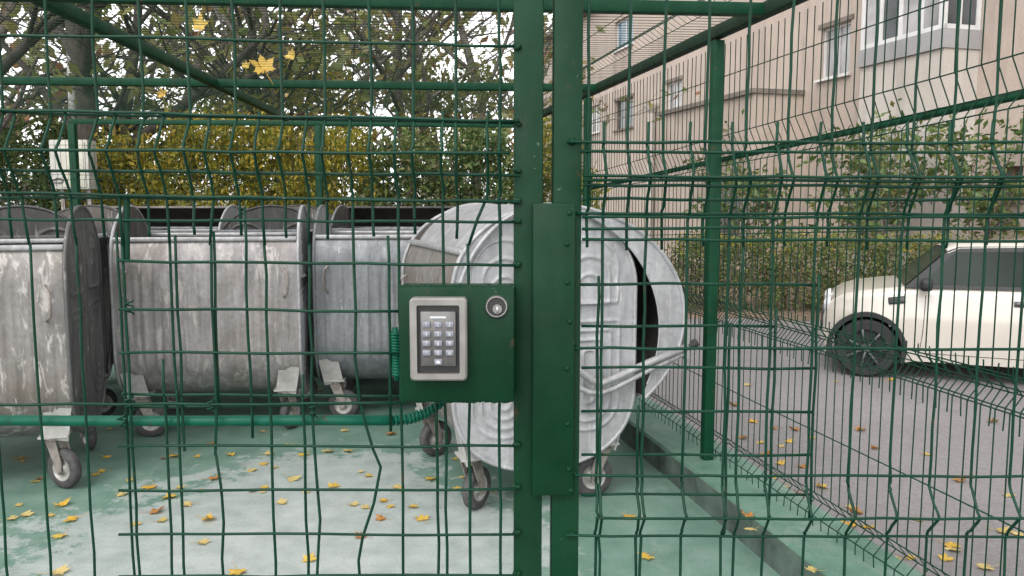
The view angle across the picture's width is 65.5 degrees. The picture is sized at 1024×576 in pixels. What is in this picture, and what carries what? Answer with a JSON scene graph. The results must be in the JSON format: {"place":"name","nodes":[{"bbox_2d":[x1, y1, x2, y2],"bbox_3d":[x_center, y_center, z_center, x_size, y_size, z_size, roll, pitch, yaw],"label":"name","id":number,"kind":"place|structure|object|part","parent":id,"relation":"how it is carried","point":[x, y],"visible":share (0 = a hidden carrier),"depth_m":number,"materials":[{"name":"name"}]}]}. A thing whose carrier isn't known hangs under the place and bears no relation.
{"place":"outdoors","nodes":[
{"label":"outdoors","id":0,"kind":"place"},
{"bbox_2d":[0,4,551,206],"label":"sky","id":1,"kind":"structure","parent":0,"point":[114,10],"materials":[{"name":"white"}]},
{"bbox_2d":[0,355,779,575],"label":"concrete pad","id":2,"kind":"object","parent":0,"point":[27,540],"visible":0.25,"depth_m":3.92,"materials":[{"name":"green paint"}]},
{"bbox_2d":[10,509,33,515],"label":"fallen leaf","id":3,"kind":"object","parent":2,"relation":"on","point":[28,513],"visible":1,"depth_m":3.87,"materials":[{"name":"yellow plant"}]},
{"bbox_2d":[36,563,70,574],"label":"fallen leaf","id":4,"kind":"object","parent":2,"relation":"on","point":[61,569],"visible":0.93,"depth_m":3.26,"materials":[{"name":"yellow plant"}]},
{"bbox_2d":[0,205,112,487],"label":"waste container","id":5,"kind":"object","parent":2,"relation":"on","point":[56,315],"visible":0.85,"depth_m":4.12,"materials":[{"name":"metal"}]},
{"bbox_2d":[52,528,68,538],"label":"fallen leaf","id":6,"kind":"object","parent":2,"relation":"on","point":[58,535],"visible":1,"depth_m":3.61,"materials":[{"name":"yellow plant"}]},
{"bbox_2d":[53,497,70,508],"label":"fallen leaf","id":7,"kind":"object","parent":2,"relation":"on","point":[64,502],"visible":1,"depth_m":3.99,"materials":[{"name":"yellow plant"}]},
{"bbox_2d":[63,513,87,521],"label":"fallen leaf","id":8,"kind":"object","parent":2,"relation":"on","point":[69,518],"visible":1,"depth_m":3.81,"materials":[{"name":"yellow plant"}]},
{"bbox_2d":[0,205,166,414],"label":"waste container","id":9,"kind":"object","parent":2,"relation":"on","point":[39,228],"visible":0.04,"depth_m":5.30,"materials":[{"name":"metal"}]},
{"bbox_2d":[115,492,126,495],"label":"fallen leaf","id":10,"kind":"object","parent":2,"relation":"on","point":[120,494],"visible":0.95,"depth_m":4.13,"materials":[{"name":"yellow plant"}]},
{"bbox_2d":[140,482,156,488],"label":"fallen leaf","id":11,"kind":"object","parent":2,"relation":"on","point":[148,486],"visible":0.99,"depth_m":4.23,"materials":[{"name":"yellow plant"}]},
{"bbox_2d":[150,506,163,513],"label":"fallen leaf","id":12,"kind":"object","parent":2,"relation":"on","point":[154,510],"visible":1,"depth_m":3.90,"materials":[{"name":"orange plant"}]},
{"bbox_2d":[148,516,166,521],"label":"fallen leaf","id":13,"kind":"object","parent":2,"relation":"on","point":[162,518],"visible":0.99,"depth_m":3.79,"materials":[{"name":"yellow plant"}]},
{"bbox_2d":[103,205,244,378],"bbox_3d":[-3.029,0.001,7.174,1.215,1.496,1.247,0,6,-3],"label":"waste container","id":14,"kind":"object","parent":2,"relation":"on","point":[202,212],"visible":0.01,"depth_m":7.34,"materials":[{"name":"metal"}]},
{"bbox_2d":[179,501,200,506],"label":"fallen leaf","id":15,"kind":"object","parent":2,"relation":"on","point":[187,503],"visible":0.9,"depth_m":4.00,"materials":[{"name":"yellow plant"}]},
{"bbox_2d":[187,537,210,543],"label":"fallen leaf","id":16,"kind":"object","parent":2,"relation":"on","point":[204,541],"visible":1,"depth_m":3.55,"materials":[{"name":"yellow plant"}]},
{"bbox_2d":[196,513,215,519],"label":"fallen leaf","id":17,"kind":"object","parent":2,"relation":"on","point":[208,516],"visible":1,"depth_m":3.80,"materials":[{"name":"yellow plant"}]},
{"bbox_2d":[108,205,317,436],"bbox_3d":[-2.026,0.165,5.621,1.211,1.496,1.247,-1,6,-10],"label":"waste container","id":18,"kind":"object","parent":2,"relation":"on","point":[147,285],"visible":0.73,"depth_m":5.08,"materials":[{"name":"metal"}]},
{"bbox_2d":[228,562,246,574],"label":"fallen leaf","id":19,"kind":"object","parent":2,"relation":"on","point":[236,571],"visible":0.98,"depth_m":3.25,"materials":[{"name":"yellow plant"}]},
{"bbox_2d":[0,123,512,213],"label":"back fence","id":20,"kind":"object","parent":2,"relation":"on","point":[74,179],"visible":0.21,"depth_m":8.27,"materials":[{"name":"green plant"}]},
{"bbox_2d":[271,497,286,505],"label":"fallen leaf","id":21,"kind":"object","parent":2,"relation":"on","point":[281,501],"visible":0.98,"depth_m":4.02,"materials":[{"name":"yellow plant"}]},
{"bbox_2d":[221,205,348,372],"bbox_3d":[-1.935,-0.012,7.304,1.247,1.496,1.216,0,6,-4],"label":"waste container","id":22,"kind":"object","parent":2,"relation":"on","point":[273,211],"visible":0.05,"depth_m":6.67,"materials":[{"name":"metal"}]},
{"bbox_2d":[283,473,301,481],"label":"fallen leaf","id":23,"kind":"object","parent":2,"relation":"on","point":[291,479],"visible":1,"depth_m":4.36,"materials":[{"name":"yellow plant"}]},
{"bbox_2d":[302,552,316,561],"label":"fallen leaf","id":24,"kind":"object","parent":2,"relation":"on","point":[312,558],"visible":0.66,"depth_m":3.38,"materials":[{"name":"yellow plant"}]},
{"bbox_2d":[328,482,340,487],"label":"fallen leaf","id":25,"kind":"object","parent":2,"relation":"on","point":[334,484],"visible":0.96,"depth_m":4.26,"materials":[{"name":"yellow plant"}]},
{"bbox_2d":[312,205,418,414],"bbox_3d":[-0.827,0.123,6.020,1.210,1.496,1.247,-1,6,-5],"label":"waste container","id":26,"kind":"object","parent":2,"relation":"on","point":[332,287],"visible":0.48,"depth_m":5.42,"materials":[{"name":"metal"}]},
{"bbox_2d":[376,514,390,520],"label":"fallen leaf","id":27,"kind":"object","parent":2,"relation":"on","point":[380,517],"visible":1,"depth_m":3.81,"materials":[{"name":"orange plant"}]},
{"bbox_2d":[331,205,455,227],"bbox_3d":[-0.926,0.004,7.150,1.210,1.496,1.256,0,6,2],"label":"waste container","id":28,"kind":"object","parent":2,"relation":"on","point":[342,212],"depth_m":7.31,"materials":[{"name":"metal"}]},
{"bbox_2d":[415,514,428,522],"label":"fallen leaf","id":29,"kind":"object","parent":2,"relation":"on","point":[421,517],"visible":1,"depth_m":3.81,"materials":[{"name":"yellow plant"}]},
{"bbox_2d":[401,202,698,509],"bbox_3d":[0.135,0.288,4.386,1.316,1.508,1.269,-2,6,-19],"label":"waste container","id":30,"kind":"object","parent":2,"relation":"on","point":[623,305],"visible":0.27,"depth_m":3.93,"materials":[{"name":"metal"}]},
{"bbox_2d":[637,551,655,558],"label":"fallen leaf","id":31,"kind":"object","parent":2,"relation":"on","point":[646,555],"visible":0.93,"depth_m":3.40,"materials":[{"name":"yellow plant"}]},
{"bbox_2d":[550,0,1023,575],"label":"front fence panel","id":32,"kind":"object","parent":2,"relation":"on","point":[566,124],"visible":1,"depth_m":1.00,"materials":[{"name":"green paint"}]},
{"bbox_2d":[0,0,575,575],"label":"wire gate","id":33,"kind":"structure","parent":32,"relation":"attached to","point":[470,344],"depth_m":1.00,"materials":[{"name":"green metal"}]},
{"bbox_2d":[0,327,446,425],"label":"cable conduit","id":34,"kind":"object","parent":33,"relation":"attached to","point":[159,420],"visible":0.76,"depth_m":1.03,"materials":[{"name":"green plastic"}]},
{"bbox_2d":[669,259,849,320],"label":"road verge","id":35,"kind":"structure","parent":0,"point":[807,313],"depth_m":13.46,"materials":[{"name":"green plant"}]},
{"bbox_2d":[665,230,737,310],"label":"hedge plant","id":36,"kind":"object","parent":35,"relation":"on","point":[699,268],"visible":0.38,"depth_m":13.11,"materials":[{"name":"green plant"}]},
{"bbox_2d":[674,109,776,204],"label":"street shrub","id":37,"kind":"object","parent":35,"relation":"on","point":[725,131],"visible":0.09,"depth_m":21.32,"materials":[{"name":"green plant"}]},
{"bbox_2d":[682,161,802,279],"bbox_3d":[5.091,-1.471,17.621,2.125,2.757,2.513,-1,6,-13],"label":"street shrub","id":38,"kind":"object","parent":35,"relation":"on","point":[762,195],"visible":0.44,"depth_m":17.37,"materials":[{"name":"green plant"}]},
{"bbox_2d":[718,229,788,312],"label":"hedge plant","id":39,"kind":"object","parent":35,"relation":"on","point":[749,257],"visible":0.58,"depth_m":12.96,"materials":[{"name":"green plant"}]},
{"bbox_2d":[756,229,838,312],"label":"hedge plant","id":40,"kind":"object","parent":35,"relation":"on","point":[787,251],"visible":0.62,"depth_m":12.85,"materials":[{"name":"green plant"}]},
{"bbox_2d":[801,224,893,310],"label":"hedge plant","id":41,"kind":"object","parent":35,"relation":"on","point":[841,255],"visible":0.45,"depth_m":12.73,"materials":[{"name":"green plant"}]},
{"bbox_2d":[797,127,953,262],"bbox_3d":[7.373,-1.567,16.136,3.120,3.261,3.114,3,7,23],"label":"street shrub","id":42,"kind":"object","parent":35,"relation":"on","point":[903,191],"visible":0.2,"depth_m":16.00,"materials":[{"name":"green plant"}]},
{"bbox_2d":[796,98,955,273],"bbox_3d":[6.593,-1.590,14.788,2.659,3.577,3.145,0,6,0],"label":"street shrub","id":43,"kind":"object","parent":35,"relation":"on","point":[883,169],"visible":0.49,"depth_m":14.26,"materials":[{"name":"green plant"}]},
{"bbox_2d":[857,231,940,277],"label":"hedge plant","id":44,"kind":"object","parent":35,"relation":"on","point":[892,247],"visible":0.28,"depth_m":12.64,"materials":[{"name":"green plant"}]},
{"bbox_2d":[908,230,983,263],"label":"hedge plant","id":45,"kind":"object","parent":35,"relation":"on","point":[939,235],"visible":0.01,"depth_m":12.64,"materials":[{"name":"green plant"}]},
{"bbox_2d":[890,101,1023,239],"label":"street shrub","id":46,"kind":"object","parent":35,"relation":"on","point":[981,205],"visible":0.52,"depth_m":13.79,"materials":[{"name":"green plant"}]},
{"bbox_2d":[974,234,1022,239],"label":"hedge plant","id":47,"kind":"object","parent":35,"relation":"on","point":[1003,236],"visible":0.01,"depth_m":12.78,"materials":[{"name":"plant"}]},
{"bbox_2d":[1009,119,1023,175],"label":"street shrub","id":48,"kind":"object","parent":35,"relation":"on","point":[1015,130],"visible":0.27,"depth_m":14.34,"materials":[{"name":"plant"}]},
{"bbox_2d":[648,318,1023,575],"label":"road","id":49,"kind":"structure","parent":0,"point":[984,468],"depth_m":6.16,"materials":[{"name":"grey asphalt"}]},
{"bbox_2d":[619,395,921,575],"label":"kerb","id":50,"kind":"structure","parent":49,"relation":"on","point":[782,556],"depth_m":3.59,"materials":[{"name":"green paint"}]},
{"bbox_2d":[741,508,754,516],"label":"fallen leaf","id":51,"kind":"object","parent":50,"relation":"on","point":[749,514],"visible":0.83,"depth_m":3.44,"materials":[{"name":"orange plant"}]},
{"bbox_2d":[543,0,1023,575],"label":"side fence","id":52,"kind":"object","parent":50,"relation":"on","point":[713,308],"visible":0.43,"depth_m":3.30,"materials":[{"name":"green metal"}]},
{"bbox_2d":[0,0,807,127],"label":"roof frame","id":53,"kind":"object","parent":52,"relation":"on","point":[738,14],"visible":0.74,"depth_m":4.80,"materials":[{"name":"green paint"}]},
{"bbox_2d":[156,87,166,98],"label":"fallen leaf","id":54,"kind":"object","parent":53,"relation":"on","point":[160,94],"visible":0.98,"depth_m":6.52,"materials":[{"name":"yellow plant"}]},
{"bbox_2d":[191,12,208,41],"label":"fallen leaf","id":55,"kind":"object","parent":53,"relation":"on","point":[199,20],"visible":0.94,"depth_m":4.01,"materials":[{"name":"yellow plant"}]},
{"bbox_2d":[242,60,249,68],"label":"fallen leaf","id":56,"kind":"object","parent":53,"relation":"on","point":[246,66],"visible":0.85,"depth_m":5.17,"materials":[{"name":"yellow plant"}]},
{"bbox_2d":[249,55,275,84],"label":"fallen leaf","id":57,"kind":"object","parent":53,"relation":"on","point":[258,70],"visible":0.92,"depth_m":5.23,"materials":[{"name":"yellow plant"}]},
{"bbox_2d":[284,47,294,66],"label":"fallen leaf","id":58,"kind":"object","parent":53,"relation":"on","point":[292,52],"visible":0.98,"depth_m":4.83,"materials":[{"name":"yellow plant"}]},
{"bbox_2d":[805,566,826,572],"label":"fallen leaf","id":59,"kind":"object","parent":50,"relation":"on","point":[812,569],"visible":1,"depth_m":2.94,"materials":[{"name":"yellow plant"}]},
{"bbox_2d":[776,459,784,464],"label":"fallen leaf","id":60,"kind":"object","parent":49,"relation":"on","point":[780,462],"visible":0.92,"depth_m":5.54,"materials":[{"name":"yellow plant"}]},
{"bbox_2d":[543,0,1023,278],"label":"apartment building","id":61,"kind":"structure","parent":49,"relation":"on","point":[1009,73],"depth_m":20.26,"materials":[{"name":"beige paint"}]},
{"bbox_2d":[592,102,600,134],"bbox_3d":[3.693,-7.462,35.110,0.290,1.337,1.401,-2,6,-15],"label":"window","id":62,"kind":"structure","parent":61,"relation":"in","point":[597,114],"depth_m":35.11,"materials":[{"name":"white glass"}]},
{"bbox_2d":[612,93,633,131],"bbox_3d":[4.537,-7.022,31.990,0.290,1.359,2.029,-2,6,-15],"label":"window","id":63,"kind":"structure","parent":61,"relation":"in","point":[622,102],"depth_m":32.30,"materials":[{"name":"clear glass"}]},
{"bbox_2d":[612,15,633,53],"bbox_3d":[4.506,-10.200,31.773,0.290,1.334,2.023,-2,6,-15],"label":"window","id":64,"kind":"structure","parent":61,"relation":"in","point":[626,21],"depth_m":32.06,"materials":[{"name":"white glass"}]},
{"bbox_2d":[665,75,682,108],"bbox_3d":[5.714,-6.745,27.736,0.220,1.110,1.390,-2,6,-15],"label":"window","id":65,"kind":"structure","parent":61,"relation":"in","point":[671,103],"depth_m":27.76,"materials":[{"name":"white glass"}]},
{"bbox_2d":[814,13,853,82],"bbox_3d":[7.918,-5.813,19.429,0.290,1.415,1.312,-2,6,-15],"label":"window","id":66,"kind":"structure","parent":61,"relation":"in","point":[843,27],"depth_m":19.45,"materials":[{"name":"white glass"}]},
{"bbox_2d":[857,0,981,67],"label":"bay window","id":67,"kind":"structure","parent":61,"relation":"in","point":[950,8],"depth_m":15.80,"materials":[{"name":"paint"}]},
{"bbox_2d":[991,159,1023,202],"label":"window","id":68,"kind":"structure","parent":61,"relation":"in","point":[1015,169],"depth_m":14.77,"materials":[{"name":"white glass"}]},
{"bbox_2d":[849,507,867,513],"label":"fallen leaf","id":69,"kind":"object","parent":49,"relation":"on","point":[858,510],"visible":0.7,"depth_m":4.66,"materials":[{"name":"orange plant"}]},
{"bbox_2d":[821,239,1023,376],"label":"parked car","id":70,"kind":"object","parent":49,"relation":"on","point":[1004,295],"visible":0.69,"depth_m":8.06,"materials":[{"name":"beige paint"}]},
{"bbox_3d":[4.714,-0.200,7.977,1.080,0.340,0.166,2,6,22],"label":"window","id":71,"kind":"part","parent":70,"relation":"part of","materials":[{"name":"black glass"}]},
{"bbox_2d":[938,553,952,562],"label":"fallen leaf","id":72,"kind":"object","parent":49,"relation":"on","point":[946,557],"visible":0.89,"depth_m":4.06,"materials":[{"name":"yellow plant"}]},
{"bbox_2d":[934,538,961,547],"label":"fallen leaf","id":73,"kind":"object","parent":49,"relation":"on","point":[951,544],"visible":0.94,"depth_m":4.21,"materials":[{"name":"yellow plant"}]},
{"bbox_2d":[944,547,961,550],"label":"fallen leaf","id":74,"kind":"object","parent":49,"relation":"on","point":[948,548],"visible":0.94,"depth_m":4.17,"materials":[{"name":"yellow plant"}]},
{"bbox_2d":[975,563,999,569],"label":"fallen leaf","id":75,"kind":"object","parent":49,"relation":"on","point":[981,565],"visible":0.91,"depth_m":3.96,"materials":[{"name":"yellow plant"}]},
{"bbox_2d":[986,526,1013,534],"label":"fallen leaf","id":76,"kind":"object","parent":49,"relation":"on","point":[1000,529],"visible":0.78,"depth_m":4.40,"materials":[{"name":"yellow plant"}]},
{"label":"garden soil","id":77,"kind":"structure","parent":0,"visible":0},
{"bbox_2d":[0,107,84,211],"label":"garden shrub","id":78,"kind":"object","parent":77,"relation":"on","point":[37,161],"visible":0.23,"depth_m":10.03,"materials":[{"name":"green plant"}]},
{"bbox_2d":[66,52,75,118],"bbox_3d":[-5.647,-2.197,10.226,0.226,5.274,0.095,0,6,0],"label":"slim pole","id":79,"kind":"object","parent":77,"relation":"on","point":[70,98],"visible":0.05,"depth_m":10.17,"materials":[{"name":"white paint"}]},
{"bbox_2d":[49,140,97,209],"bbox_3d":[-4.898,-0.546,8.982,0.427,2.208,0.221,0,6,0],"label":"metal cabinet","id":80,"kind":"object","parent":77,"relation":"on","point":[84,156],"visible":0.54,"depth_m":8.81,"materials":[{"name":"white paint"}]},
{"bbox_3d":[-4.848,-1.364,8.799,0.265,0.499,0.012,0,6,0],"label":"door","id":81,"kind":"part","parent":80,"relation":"part of","materials":[{"name":"white metal"}]},
{"bbox_2d":[6,102,142,207],"bbox_3d":[-5.887,-1.006,10.844,1.535,3.042,1.169,0,6,0],"label":"garden shrub","id":82,"kind":"object","parent":77,"relation":"on","point":[59,126],"visible":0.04,"depth_m":10.44,"materials":[{"name":"green plant"}]},
{"bbox_2d":[0,2,159,202],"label":"tree","id":83,"kind":"object","parent":77,"relation":"on","point":[11,4],"visible":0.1,"depth_m":16.61,"materials":[{"name":"green plant"}]},
{"bbox_2d":[0,3,162,135],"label":"garden tree","id":84,"kind":"object","parent":77,"relation":"on","point":[7,118],"visible":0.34,"depth_m":8.70,"materials":[{"name":"green plant"}]},
{"bbox_2d":[0,2,170,156],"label":"tree","id":85,"kind":"object","parent":77,"relation":"on","point":[33,92],"visible":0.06,"depth_m":19.20,"materials":[{"name":"green plant"}]},
{"bbox_2d":[57,125,194,206],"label":"garden shrub","id":86,"kind":"object","parent":77,"relation":"on","point":[120,159],"visible":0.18,"depth_m":9.36,"materials":[{"name":"green plant"}]},
{"bbox_2d":[101,64,243,205],"bbox_3d":[-4.901,-1.403,11.514,2.070,3.623,1.412,0,6,0],"label":"garden shrub","id":87,"kind":"object","parent":77,"relation":"on","point":[177,95],"visible":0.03,"depth_m":11.29,"materials":[{"name":"green plant"}]},
{"bbox_2d":[0,4,373,199],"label":"garden tree","id":88,"kind":"object","parent":77,"relation":"on","point":[133,93],"visible":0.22,"depth_m":10.74,"materials":[{"name":"green plant"}]},
{"bbox_2d":[0,2,386,204],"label":"garden tree","id":89,"kind":"object","parent":77,"relation":"on","point":[71,47],"visible":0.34,"depth_m":9.51,"materials":[{"name":"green plant"}]},
{"bbox_2d":[137,99,261,208],"bbox_3d":[-3.611,-0.779,9.471,1.418,2.910,1.182,0,6,0],"label":"garden shrub","id":90,"kind":"object","parent":77,"relation":"on","point":[218,144],"visible":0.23,"depth_m":9.18,"materials":[{"name":"green plant"}]},
{"bbox_2d":[92,4,378,202],"bbox_3d":[-6.329,-6.120,18.797,9.237,11.476,12.970,0,6,0],"label":"tree","id":91,"kind":"object","parent":77,"relation":"on","point":[155,42],"visible":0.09,"depth_m":19.19,"materials":[{"name":"green plant"}]},
{"bbox_2d":[213,107,314,208],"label":"garden shrub","id":92,"kind":"object","parent":77,"relation":"on","point":[262,137],"visible":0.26,"depth_m":9.32,"materials":[{"name":"green plant"}]},
{"bbox_2d":[96,4,450,182],"bbox_3d":[-3.688,-4.351,13.013,9.519,9.022,7.459,0,6,0],"label":"garden tree","id":93,"kind":"object","parent":77,"relation":"on","point":[266,21],"visible":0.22,"depth_m":12.16,"materials":[{"name":"green plant"}]},
{"bbox_2d":[120,5,467,201],"bbox_3d":[-3.556,-4.227,11.808,6.972,8.991,8.283,-3,7,-25],"label":"garden tree","id":94,"kind":"object","parent":77,"relation":"on","point":[310,16],"visible":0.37,"depth_m":10.71,"materials":[{"name":"green plant"}]},
{"bbox_2d":[133,5,473,206],"bbox_3d":[-5.463,-6.372,20.083,11.277,11.743,11.278,2,6,16],"label":"tree","id":95,"kind":"object","parent":77,"relation":"on","point":[301,26],"visible":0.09,"depth_m":20.78,"materials":[{"name":"green plant"}]},
{"bbox_2d":[244,45,378,211],"bbox_3d":[-2.892,-1.569,11.689,2.055,3.963,1.377,0,6,0],"label":"garden shrub","id":96,"kind":"object","parent":77,"relation":"on","point":[362,113],"visible":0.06,"depth_m":11.43,"materials":[{"name":"green plant"}]},
{"bbox_2d":[275,108,390,214],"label":"garden shrub","id":97,"kind":"object","parent":77,"relation":"on","point":[339,161],"visible":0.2,"depth_m":9.22,"materials":[{"name":"green plant"}]},
{"bbox_2d":[354,127,465,205],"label":"garden shrub","id":98,"kind":"object","parent":77,"relation":"on","point":[402,162],"visible":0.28,"depth_m":9.25,"materials":[{"name":"green plant"}]},
{"bbox_2d":[257,8,595,193],"bbox_3d":[-2.873,-6.491,22.639,11.217,11.437,8.497,0,6,0],"label":"tree","id":99,"kind":"object","parent":77,"relation":"on","point":[380,52],"visible":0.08,"depth_m":22.72,"materials":[{"name":"green plant"}]},
{"bbox_2d":[278,8,605,197],"bbox_3d":[-0.922,-4.840,12.491,7.528,10.100,11.402,5,8,41],"label":"garden tree","id":100,"kind":"object","parent":77,"relation":"on","point":[396,55],"visible":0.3,"depth_m":11.73,"materials":[{"name":"green plant"}]},
{"bbox_2d":[389,41,513,205],"bbox_3d":[-0.858,-1.664,11.797,2.050,3.906,1.341,0,6,0],"label":"garden shrub","id":101,"kind":"object","parent":77,"relation":"on","point":[484,96],"visible":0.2,"depth_m":11.47,"materials":[{"name":"green plant"}]},
{"bbox_2d":[427,112,513,205],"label":"garden shrub","id":102,"kind":"object","parent":77,"relation":"on","point":[470,163],"visible":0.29,"depth_m":9.49,"materials":[{"name":"green plant"}]},
{"bbox_2d":[373,10,705,198],"bbox_3d":[-0.283,-3.013,11.162,3.556,6.714,5.287,-3,7,-26],"label":"garden tree","id":103,"kind":"object","parent":77,"relation":"on","point":[461,94],"visible":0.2,"depth_m":11.65,"materials":[{"name":"green plant"}]},
{"bbox_2d":[510,13,607,200],"bbox_3d":[0.982,-3.218,16.743,2.142,6.528,2.068,5,8,40],"label":"garden tree","id":104,"kind":"object","parent":77,"relation":"on","point":[549,56],"visible":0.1,"depth_m":16.71,"materials":[{"name":"green plant"}]},
{"bbox_2d":[505,116,612,209],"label":"garden shrub","id":105,"kind":"object","parent":77,"relation":"on","point":[546,118],"visible":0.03,"depth_m":9.96,"materials":[{"name":"green plant"}]}
]}

